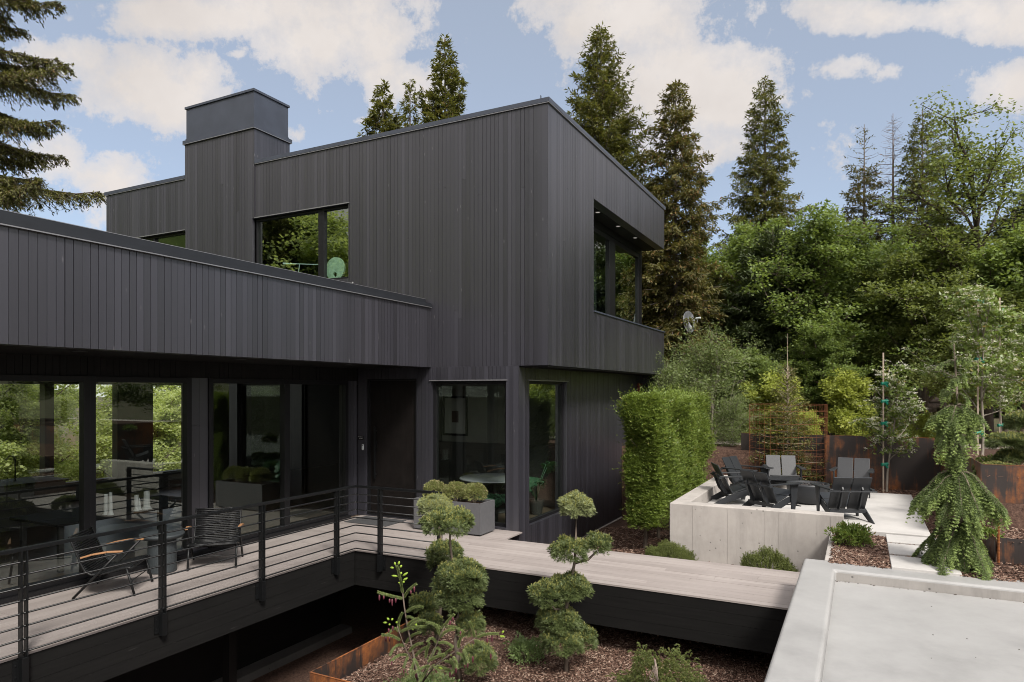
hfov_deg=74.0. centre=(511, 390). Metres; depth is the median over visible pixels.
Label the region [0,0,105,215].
spruce tree
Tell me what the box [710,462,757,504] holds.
patio chair
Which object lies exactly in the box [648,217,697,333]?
fir tree
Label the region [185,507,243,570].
lounge chair
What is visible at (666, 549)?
yew mound
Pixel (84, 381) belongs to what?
window
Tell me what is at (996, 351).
flowering tree
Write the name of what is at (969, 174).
maple tree
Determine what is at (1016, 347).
flowering tree
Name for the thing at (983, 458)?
leafy tuft
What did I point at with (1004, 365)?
flowering tree
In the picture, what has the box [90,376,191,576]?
window
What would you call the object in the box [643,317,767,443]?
willow shrub
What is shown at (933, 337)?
maple tree
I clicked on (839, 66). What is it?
sky
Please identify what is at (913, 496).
bark mulch
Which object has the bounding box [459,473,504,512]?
glass table
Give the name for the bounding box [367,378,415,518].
door
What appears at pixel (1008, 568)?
bark mulch
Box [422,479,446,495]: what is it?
boxwood ball
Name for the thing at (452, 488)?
boxwood ball
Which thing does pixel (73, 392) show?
leafy tree
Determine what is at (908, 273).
maple tree
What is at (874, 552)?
bark mulch
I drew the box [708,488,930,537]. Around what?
patio slab
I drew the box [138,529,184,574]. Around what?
side table
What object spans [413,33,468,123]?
fir tree
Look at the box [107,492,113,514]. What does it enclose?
vase
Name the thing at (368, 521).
doormat
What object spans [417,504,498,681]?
cloud pine
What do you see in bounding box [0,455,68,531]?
kitchen island
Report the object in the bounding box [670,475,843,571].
patio wall
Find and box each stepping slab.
[886,534,935,545]
[887,543,940,557]
[889,555,961,576]
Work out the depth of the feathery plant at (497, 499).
14.24 m
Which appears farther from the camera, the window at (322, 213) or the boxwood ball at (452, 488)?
the window at (322, 213)
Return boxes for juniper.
[605,641,707,681]
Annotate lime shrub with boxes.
[729,378,766,432]
[751,366,807,433]
[796,409,824,434]
[818,367,882,435]
[887,405,916,436]
[911,412,936,437]
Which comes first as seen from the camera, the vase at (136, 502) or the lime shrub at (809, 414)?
the vase at (136, 502)
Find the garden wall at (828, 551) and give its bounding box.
[825,533,839,560]
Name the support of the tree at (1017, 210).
on the ground
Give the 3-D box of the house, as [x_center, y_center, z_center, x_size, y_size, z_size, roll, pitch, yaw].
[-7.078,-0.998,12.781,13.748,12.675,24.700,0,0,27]
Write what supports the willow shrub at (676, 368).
on the ground
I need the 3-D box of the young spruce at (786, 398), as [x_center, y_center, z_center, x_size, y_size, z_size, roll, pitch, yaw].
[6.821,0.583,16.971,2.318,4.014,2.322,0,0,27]
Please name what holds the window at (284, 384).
in the house
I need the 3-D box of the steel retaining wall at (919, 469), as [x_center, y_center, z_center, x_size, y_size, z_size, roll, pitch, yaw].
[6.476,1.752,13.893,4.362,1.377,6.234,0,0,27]
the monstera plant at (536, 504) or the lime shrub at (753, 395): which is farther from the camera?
the lime shrub at (753, 395)
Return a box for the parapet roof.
[764,559,1023,681]
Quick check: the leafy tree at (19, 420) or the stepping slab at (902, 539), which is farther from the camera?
the leafy tree at (19, 420)
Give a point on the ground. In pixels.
(368, 613)
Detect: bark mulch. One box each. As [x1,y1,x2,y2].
[341,606,772,681]
[581,522,733,564]
[828,533,1011,581]
[830,486,952,532]
[968,454,1023,581]
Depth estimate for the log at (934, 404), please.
22.57 m
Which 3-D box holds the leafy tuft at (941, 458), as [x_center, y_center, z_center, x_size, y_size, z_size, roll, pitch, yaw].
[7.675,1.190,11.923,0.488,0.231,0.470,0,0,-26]
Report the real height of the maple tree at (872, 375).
7.733 m
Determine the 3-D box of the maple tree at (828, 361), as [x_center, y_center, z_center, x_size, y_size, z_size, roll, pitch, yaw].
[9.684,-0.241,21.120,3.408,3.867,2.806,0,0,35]
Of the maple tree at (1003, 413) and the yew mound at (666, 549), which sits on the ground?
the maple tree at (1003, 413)
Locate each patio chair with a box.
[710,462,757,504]
[720,456,773,495]
[737,469,802,508]
[762,455,805,483]
[810,477,876,523]
[828,457,873,497]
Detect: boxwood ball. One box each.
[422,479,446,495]
[443,481,467,501]
[461,482,487,502]
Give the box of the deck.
[0,515,799,681]
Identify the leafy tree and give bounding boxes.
[0,384,104,480]
[0,384,111,481]
[0,439,26,474]
[57,385,180,480]
[63,387,180,481]
[156,386,180,468]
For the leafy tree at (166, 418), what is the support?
on the ground
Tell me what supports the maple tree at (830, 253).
on the ground
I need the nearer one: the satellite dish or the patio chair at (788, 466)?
the patio chair at (788, 466)
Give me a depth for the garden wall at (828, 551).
9.73 m
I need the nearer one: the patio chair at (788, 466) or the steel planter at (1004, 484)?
the steel planter at (1004, 484)
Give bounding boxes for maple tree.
[668,215,811,353]
[721,347,796,414]
[722,241,891,417]
[740,199,906,434]
[777,323,879,434]
[838,207,1023,415]
[841,243,935,430]
[843,220,998,428]
[862,239,910,416]
[870,85,1023,435]
[897,267,1023,446]
[908,227,999,411]
[937,220,1023,432]
[987,228,1023,432]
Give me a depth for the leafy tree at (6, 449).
25.01 m
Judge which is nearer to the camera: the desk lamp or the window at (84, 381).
the window at (84, 381)
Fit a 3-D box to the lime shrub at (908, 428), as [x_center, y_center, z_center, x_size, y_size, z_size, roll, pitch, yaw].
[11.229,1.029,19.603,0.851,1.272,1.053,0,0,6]
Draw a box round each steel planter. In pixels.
[981,523,1023,565]
[982,464,1023,503]
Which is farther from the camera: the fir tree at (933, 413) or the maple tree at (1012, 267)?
the fir tree at (933, 413)
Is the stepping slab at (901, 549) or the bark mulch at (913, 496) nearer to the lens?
the stepping slab at (901, 549)
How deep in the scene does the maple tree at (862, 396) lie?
25.62 m
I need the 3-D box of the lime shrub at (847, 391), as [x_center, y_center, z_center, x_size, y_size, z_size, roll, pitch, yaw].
[9.810,0.518,19.826,1.702,2.544,2.106,0,0,-9]
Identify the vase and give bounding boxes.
[103,494,107,514]
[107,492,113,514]
[133,495,138,510]
[142,491,151,509]
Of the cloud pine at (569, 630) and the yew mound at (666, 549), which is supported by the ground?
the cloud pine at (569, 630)
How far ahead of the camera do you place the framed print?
17.58 m
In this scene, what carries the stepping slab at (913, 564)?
on the ground
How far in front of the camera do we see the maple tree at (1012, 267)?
18.75 m
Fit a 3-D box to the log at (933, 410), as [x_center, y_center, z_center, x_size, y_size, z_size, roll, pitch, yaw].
[13.483,0.665,22.796,1.722,0.264,0.194,0,0,-14]
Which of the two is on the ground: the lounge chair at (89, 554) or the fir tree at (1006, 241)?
the fir tree at (1006, 241)
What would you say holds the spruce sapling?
on the ground
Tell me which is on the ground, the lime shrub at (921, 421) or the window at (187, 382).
the lime shrub at (921, 421)
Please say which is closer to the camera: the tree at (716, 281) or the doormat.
the doormat
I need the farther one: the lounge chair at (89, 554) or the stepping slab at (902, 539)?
the stepping slab at (902, 539)
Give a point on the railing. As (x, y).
(21, 669)
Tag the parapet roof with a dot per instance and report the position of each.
(846, 622)
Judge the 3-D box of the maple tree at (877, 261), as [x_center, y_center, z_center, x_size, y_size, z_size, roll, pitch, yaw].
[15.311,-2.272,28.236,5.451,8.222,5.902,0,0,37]
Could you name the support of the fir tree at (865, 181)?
on the ground
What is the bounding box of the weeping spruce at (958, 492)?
[905,342,1011,580]
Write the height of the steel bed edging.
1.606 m
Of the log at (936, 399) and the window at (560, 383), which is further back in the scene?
the log at (936, 399)
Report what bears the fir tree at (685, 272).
on the ground
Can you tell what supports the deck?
on the ground
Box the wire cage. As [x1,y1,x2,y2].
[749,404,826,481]
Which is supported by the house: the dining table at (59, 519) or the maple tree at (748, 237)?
the dining table at (59, 519)
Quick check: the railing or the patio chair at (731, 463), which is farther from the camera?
the patio chair at (731, 463)
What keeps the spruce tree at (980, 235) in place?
on the ground
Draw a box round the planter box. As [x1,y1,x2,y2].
[414,494,494,535]
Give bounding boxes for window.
[0,374,89,598]
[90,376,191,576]
[135,229,184,241]
[208,378,347,547]
[254,202,348,279]
[429,379,506,526]
[529,380,568,523]
[594,227,639,323]
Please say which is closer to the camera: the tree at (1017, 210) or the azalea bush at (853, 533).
the azalea bush at (853, 533)
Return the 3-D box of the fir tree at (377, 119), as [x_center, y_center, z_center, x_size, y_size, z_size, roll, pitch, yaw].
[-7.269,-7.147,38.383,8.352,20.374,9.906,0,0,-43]
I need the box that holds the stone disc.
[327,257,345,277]
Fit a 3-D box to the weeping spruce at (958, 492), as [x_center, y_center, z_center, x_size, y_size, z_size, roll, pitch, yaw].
[5.748,1.018,8.800,1.176,3.302,1.206,0,0,27]
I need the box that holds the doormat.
[344,516,405,526]
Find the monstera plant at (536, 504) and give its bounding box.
[500,461,557,514]
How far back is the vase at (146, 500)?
11.41 m
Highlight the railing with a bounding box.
[0,485,442,681]
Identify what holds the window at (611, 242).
in the house
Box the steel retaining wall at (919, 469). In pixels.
[741,433,981,539]
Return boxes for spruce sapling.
[377,561,504,681]
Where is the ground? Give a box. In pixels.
[54,397,1023,681]
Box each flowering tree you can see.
[848,353,928,491]
[887,277,1023,455]
[943,293,1023,448]
[955,311,1023,401]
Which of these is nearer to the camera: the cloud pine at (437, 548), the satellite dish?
the cloud pine at (437, 548)
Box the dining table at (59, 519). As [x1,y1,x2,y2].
[9,495,180,572]
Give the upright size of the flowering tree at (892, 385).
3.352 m
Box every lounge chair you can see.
[68,526,153,598]
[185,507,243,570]
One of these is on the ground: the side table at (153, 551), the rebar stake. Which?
the rebar stake
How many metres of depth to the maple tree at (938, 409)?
26.78 m
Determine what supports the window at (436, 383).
in the house
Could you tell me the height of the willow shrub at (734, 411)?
2.021 m
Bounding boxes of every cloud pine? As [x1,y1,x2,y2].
[408,492,464,645]
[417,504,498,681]
[525,489,614,673]
[971,410,1023,475]
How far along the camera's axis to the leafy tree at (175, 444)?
39.68 m
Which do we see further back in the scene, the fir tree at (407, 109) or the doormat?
the fir tree at (407, 109)
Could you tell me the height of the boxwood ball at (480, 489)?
0.452 m
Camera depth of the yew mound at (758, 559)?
10.84 m
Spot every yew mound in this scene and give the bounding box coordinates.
[644,538,698,560]
[739,545,798,571]
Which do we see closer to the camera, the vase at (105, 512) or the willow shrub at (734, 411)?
the vase at (105, 512)
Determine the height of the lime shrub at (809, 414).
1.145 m
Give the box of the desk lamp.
[283,263,317,271]
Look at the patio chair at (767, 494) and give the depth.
12.42 m
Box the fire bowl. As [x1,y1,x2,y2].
[786,480,829,505]
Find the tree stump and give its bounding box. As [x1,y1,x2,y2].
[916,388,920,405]
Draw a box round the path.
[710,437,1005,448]
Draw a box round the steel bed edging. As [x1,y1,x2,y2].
[309,601,473,681]
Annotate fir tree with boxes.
[357,79,404,136]
[397,79,419,127]
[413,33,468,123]
[564,21,681,361]
[615,78,740,437]
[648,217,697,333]
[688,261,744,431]
[706,75,818,284]
[837,124,899,395]
[846,297,936,416]
[865,108,995,413]
[980,207,1023,412]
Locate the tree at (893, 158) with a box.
[863,118,920,404]
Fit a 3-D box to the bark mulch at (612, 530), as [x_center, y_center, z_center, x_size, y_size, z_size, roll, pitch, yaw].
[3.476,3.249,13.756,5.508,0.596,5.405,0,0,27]
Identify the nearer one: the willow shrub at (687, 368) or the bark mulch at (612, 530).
the bark mulch at (612, 530)
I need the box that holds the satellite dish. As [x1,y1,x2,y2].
[683,311,700,365]
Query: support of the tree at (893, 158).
on the ground
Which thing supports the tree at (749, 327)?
on the ground
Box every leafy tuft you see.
[934,453,946,464]
[975,454,1007,463]
[975,524,1004,539]
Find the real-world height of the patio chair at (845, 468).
0.769 m
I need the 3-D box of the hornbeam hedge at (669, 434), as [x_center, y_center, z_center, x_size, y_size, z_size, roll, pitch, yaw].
[3.597,1.540,15.450,1.455,3.454,5.442,0,0,27]
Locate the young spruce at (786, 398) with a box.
[746,333,831,484]
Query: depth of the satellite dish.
22.57 m
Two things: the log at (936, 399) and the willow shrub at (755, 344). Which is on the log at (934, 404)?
the log at (936, 399)
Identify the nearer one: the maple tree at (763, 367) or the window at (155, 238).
the window at (155, 238)
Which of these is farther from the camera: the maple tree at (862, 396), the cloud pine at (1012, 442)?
the maple tree at (862, 396)
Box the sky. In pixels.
[0,0,1023,396]
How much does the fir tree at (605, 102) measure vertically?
16.520 m
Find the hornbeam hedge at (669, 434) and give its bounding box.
[606,383,718,547]
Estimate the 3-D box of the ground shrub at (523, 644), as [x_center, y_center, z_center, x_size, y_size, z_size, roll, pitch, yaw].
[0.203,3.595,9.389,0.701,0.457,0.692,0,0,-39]
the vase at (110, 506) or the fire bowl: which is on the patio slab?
the fire bowl
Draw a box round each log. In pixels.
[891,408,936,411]
[895,397,947,405]
[907,402,952,410]
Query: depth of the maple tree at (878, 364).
25.41 m
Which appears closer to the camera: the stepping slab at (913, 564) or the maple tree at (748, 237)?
the stepping slab at (913, 564)
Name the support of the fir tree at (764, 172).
on the ground
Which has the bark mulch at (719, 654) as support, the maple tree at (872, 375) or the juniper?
the juniper
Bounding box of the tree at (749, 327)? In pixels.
[702,224,878,434]
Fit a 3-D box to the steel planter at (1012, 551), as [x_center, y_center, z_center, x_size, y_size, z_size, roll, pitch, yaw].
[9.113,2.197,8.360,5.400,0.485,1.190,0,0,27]
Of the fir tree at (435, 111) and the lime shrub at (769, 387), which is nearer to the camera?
the lime shrub at (769, 387)
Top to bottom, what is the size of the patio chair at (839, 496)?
0.769 m
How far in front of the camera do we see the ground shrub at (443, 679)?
8.43 m
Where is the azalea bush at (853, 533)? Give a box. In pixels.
[824,520,876,546]
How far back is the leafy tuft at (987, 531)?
9.29 m
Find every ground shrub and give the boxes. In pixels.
[383,669,463,681]
[502,631,551,668]
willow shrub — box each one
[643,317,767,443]
[643,347,717,402]
[664,339,731,411]
[693,333,781,432]
[710,385,765,446]
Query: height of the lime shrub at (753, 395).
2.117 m
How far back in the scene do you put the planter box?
12.96 m
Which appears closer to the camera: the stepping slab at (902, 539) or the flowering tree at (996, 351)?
the stepping slab at (902, 539)
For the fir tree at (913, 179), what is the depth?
31.82 m
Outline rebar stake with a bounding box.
[997,526,999,562]
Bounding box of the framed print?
[443,396,467,435]
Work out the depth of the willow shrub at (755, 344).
21.66 m
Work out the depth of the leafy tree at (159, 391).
37.17 m
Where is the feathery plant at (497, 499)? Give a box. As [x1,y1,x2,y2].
[474,493,504,520]
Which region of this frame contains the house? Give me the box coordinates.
[0,88,665,681]
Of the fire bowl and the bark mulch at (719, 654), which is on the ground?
the bark mulch at (719, 654)

